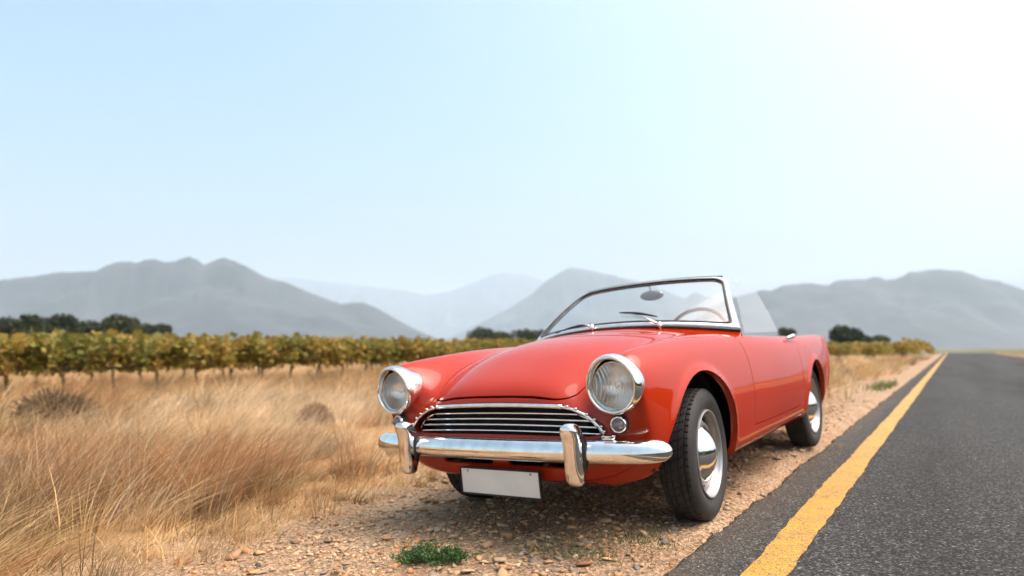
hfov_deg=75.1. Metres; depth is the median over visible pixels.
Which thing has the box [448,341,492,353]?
grape vine
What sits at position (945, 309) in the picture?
mountain
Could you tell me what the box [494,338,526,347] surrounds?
grape vine
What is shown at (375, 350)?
grape vine
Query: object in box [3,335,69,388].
grape vine
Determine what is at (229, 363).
grape vine
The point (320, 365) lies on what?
grape vine
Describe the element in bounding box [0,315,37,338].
tree
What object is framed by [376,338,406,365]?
grape vine
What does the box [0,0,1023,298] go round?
sky
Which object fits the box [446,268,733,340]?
mountain
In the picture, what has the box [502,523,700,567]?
gravel
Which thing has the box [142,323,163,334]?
tree
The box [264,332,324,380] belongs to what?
grape vine
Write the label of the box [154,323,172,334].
tree
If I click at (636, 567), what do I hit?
rock
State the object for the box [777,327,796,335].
tree
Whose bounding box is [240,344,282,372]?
grape vine
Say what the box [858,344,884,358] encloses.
grape vine
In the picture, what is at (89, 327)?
tree
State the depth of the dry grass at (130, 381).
12.06 m
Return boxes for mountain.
[0,257,444,341]
[271,273,1023,339]
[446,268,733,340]
[694,269,1023,348]
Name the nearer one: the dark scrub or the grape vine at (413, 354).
the dark scrub
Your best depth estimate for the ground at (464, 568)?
3.15 m
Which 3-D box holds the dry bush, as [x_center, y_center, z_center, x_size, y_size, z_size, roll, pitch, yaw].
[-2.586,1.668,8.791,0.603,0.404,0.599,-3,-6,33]
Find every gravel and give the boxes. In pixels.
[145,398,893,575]
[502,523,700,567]
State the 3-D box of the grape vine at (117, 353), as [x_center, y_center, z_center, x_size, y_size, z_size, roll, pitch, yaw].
[-8.810,1.679,14.709,1.876,1.481,1.364,4,-6,-36]
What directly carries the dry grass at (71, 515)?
on the ground at (464, 568)
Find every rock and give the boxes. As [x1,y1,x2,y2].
[226,549,240,560]
[437,521,446,525]
[480,540,494,548]
[633,564,639,569]
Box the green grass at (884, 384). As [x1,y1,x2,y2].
[855,378,899,393]
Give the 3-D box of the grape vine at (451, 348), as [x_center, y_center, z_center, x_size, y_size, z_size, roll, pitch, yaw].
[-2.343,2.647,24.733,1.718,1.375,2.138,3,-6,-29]
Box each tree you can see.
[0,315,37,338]
[15,313,45,332]
[38,313,83,334]
[78,320,104,335]
[99,314,147,335]
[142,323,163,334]
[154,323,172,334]
[466,326,503,340]
[496,331,510,341]
[507,328,541,341]
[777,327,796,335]
[828,324,870,342]
[864,335,876,342]
[872,334,894,355]
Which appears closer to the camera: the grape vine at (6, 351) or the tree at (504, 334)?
the grape vine at (6, 351)
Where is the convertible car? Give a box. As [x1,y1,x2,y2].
[377,276,829,520]
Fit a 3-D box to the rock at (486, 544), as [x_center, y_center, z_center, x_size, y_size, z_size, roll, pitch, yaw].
[-0.101,1.058,2.744,0.063,0.030,0.040,-3,0,-19]
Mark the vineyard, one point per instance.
(923, 345)
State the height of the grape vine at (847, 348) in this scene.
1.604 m
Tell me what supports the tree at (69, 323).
on the ground at (464, 568)
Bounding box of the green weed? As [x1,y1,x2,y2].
[389,539,482,567]
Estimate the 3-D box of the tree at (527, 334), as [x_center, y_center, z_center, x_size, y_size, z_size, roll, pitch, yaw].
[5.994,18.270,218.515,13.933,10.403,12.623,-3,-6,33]
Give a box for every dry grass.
[0,359,408,445]
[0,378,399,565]
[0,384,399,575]
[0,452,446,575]
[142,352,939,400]
[994,352,1023,356]
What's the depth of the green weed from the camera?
2.56 m
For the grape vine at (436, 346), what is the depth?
23.76 m
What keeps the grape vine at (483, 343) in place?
on the ground at (464, 568)
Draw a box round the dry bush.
[292,399,336,426]
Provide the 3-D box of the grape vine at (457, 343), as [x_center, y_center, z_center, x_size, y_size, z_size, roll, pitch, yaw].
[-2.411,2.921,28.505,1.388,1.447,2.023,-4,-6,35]
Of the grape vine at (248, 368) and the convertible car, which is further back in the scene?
the grape vine at (248, 368)
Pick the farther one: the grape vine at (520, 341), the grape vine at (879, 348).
the grape vine at (879, 348)
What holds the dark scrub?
on the ground at (464, 568)
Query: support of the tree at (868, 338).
on the ground at (464, 568)
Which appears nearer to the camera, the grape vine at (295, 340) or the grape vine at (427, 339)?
the grape vine at (295, 340)
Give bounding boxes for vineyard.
[0,327,938,365]
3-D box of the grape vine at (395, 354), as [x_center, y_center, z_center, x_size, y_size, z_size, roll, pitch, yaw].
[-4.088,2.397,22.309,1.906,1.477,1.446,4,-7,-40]
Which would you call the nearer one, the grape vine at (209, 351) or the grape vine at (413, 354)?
the grape vine at (209, 351)
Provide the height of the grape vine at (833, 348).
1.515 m
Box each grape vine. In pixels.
[0,331,63,394]
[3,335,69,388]
[10,328,113,390]
[60,350,127,383]
[62,330,158,394]
[109,335,205,391]
[114,336,174,383]
[159,333,245,383]
[162,336,208,374]
[186,339,246,375]
[198,334,267,385]
[233,337,305,378]
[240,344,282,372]
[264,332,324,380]
[273,335,318,371]
[293,335,345,381]
[307,337,322,372]
[315,334,370,378]
[344,338,394,372]
[354,338,388,371]
[368,338,422,367]
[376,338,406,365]
[383,335,441,362]
[399,337,430,362]
[412,338,458,359]
[434,341,479,356]
[439,340,464,346]
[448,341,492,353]
[466,337,506,349]
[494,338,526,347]
[514,338,536,344]
[828,343,851,358]
[829,344,846,357]
[835,342,851,360]
[852,344,877,356]
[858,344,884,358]
[869,344,886,355]
[889,342,920,357]
[890,340,918,355]
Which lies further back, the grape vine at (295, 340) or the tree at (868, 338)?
the tree at (868, 338)
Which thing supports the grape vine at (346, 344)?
on the ground at (464, 568)
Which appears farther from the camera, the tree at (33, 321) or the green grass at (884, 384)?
the tree at (33, 321)
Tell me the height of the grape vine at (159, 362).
1.417 m
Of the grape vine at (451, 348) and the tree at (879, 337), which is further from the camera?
the tree at (879, 337)
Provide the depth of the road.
3.32 m
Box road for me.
[663,353,1023,575]
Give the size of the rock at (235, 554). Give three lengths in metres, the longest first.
0.110 x 0.051 x 0.022 m
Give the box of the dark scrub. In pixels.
[3,386,101,426]
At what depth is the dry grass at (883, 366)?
19.72 m
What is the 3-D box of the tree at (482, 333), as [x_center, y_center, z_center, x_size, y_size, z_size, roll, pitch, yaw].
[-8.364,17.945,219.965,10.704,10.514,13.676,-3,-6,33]
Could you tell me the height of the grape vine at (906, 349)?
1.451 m
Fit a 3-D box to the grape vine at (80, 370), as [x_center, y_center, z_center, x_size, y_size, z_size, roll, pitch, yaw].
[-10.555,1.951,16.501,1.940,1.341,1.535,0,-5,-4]
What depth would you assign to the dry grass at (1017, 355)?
71.45 m
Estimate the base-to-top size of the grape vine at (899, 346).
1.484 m
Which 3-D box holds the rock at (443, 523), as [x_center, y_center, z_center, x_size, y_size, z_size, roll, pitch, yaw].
[-0.334,1.120,3.156,0.041,0.021,0.049,0,1,43]
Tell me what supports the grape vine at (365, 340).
on the ground at (464, 568)
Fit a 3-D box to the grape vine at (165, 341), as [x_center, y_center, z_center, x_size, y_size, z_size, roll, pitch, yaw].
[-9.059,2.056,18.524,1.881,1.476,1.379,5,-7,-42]
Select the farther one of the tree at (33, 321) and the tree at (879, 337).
the tree at (879, 337)
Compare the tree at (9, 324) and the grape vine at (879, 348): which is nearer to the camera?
the grape vine at (879, 348)
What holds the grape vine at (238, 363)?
on the ground at (464, 568)
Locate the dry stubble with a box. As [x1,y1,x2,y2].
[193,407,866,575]
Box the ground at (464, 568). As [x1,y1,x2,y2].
[0,348,1023,575]
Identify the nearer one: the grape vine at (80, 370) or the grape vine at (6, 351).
the grape vine at (6, 351)
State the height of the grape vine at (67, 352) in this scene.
1.527 m
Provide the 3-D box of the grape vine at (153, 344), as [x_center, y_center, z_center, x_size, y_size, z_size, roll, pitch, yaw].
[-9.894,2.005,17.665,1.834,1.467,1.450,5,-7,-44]
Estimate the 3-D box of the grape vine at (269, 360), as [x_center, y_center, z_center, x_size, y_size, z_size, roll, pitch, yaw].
[-6.686,2.019,18.200,1.991,1.453,1.554,1,-5,-7]
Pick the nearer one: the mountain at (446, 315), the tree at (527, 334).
the tree at (527, 334)
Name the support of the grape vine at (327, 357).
on the ground at (464, 568)
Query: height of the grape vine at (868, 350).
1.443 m
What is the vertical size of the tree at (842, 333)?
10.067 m
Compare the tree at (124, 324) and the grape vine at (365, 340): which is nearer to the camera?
the grape vine at (365, 340)

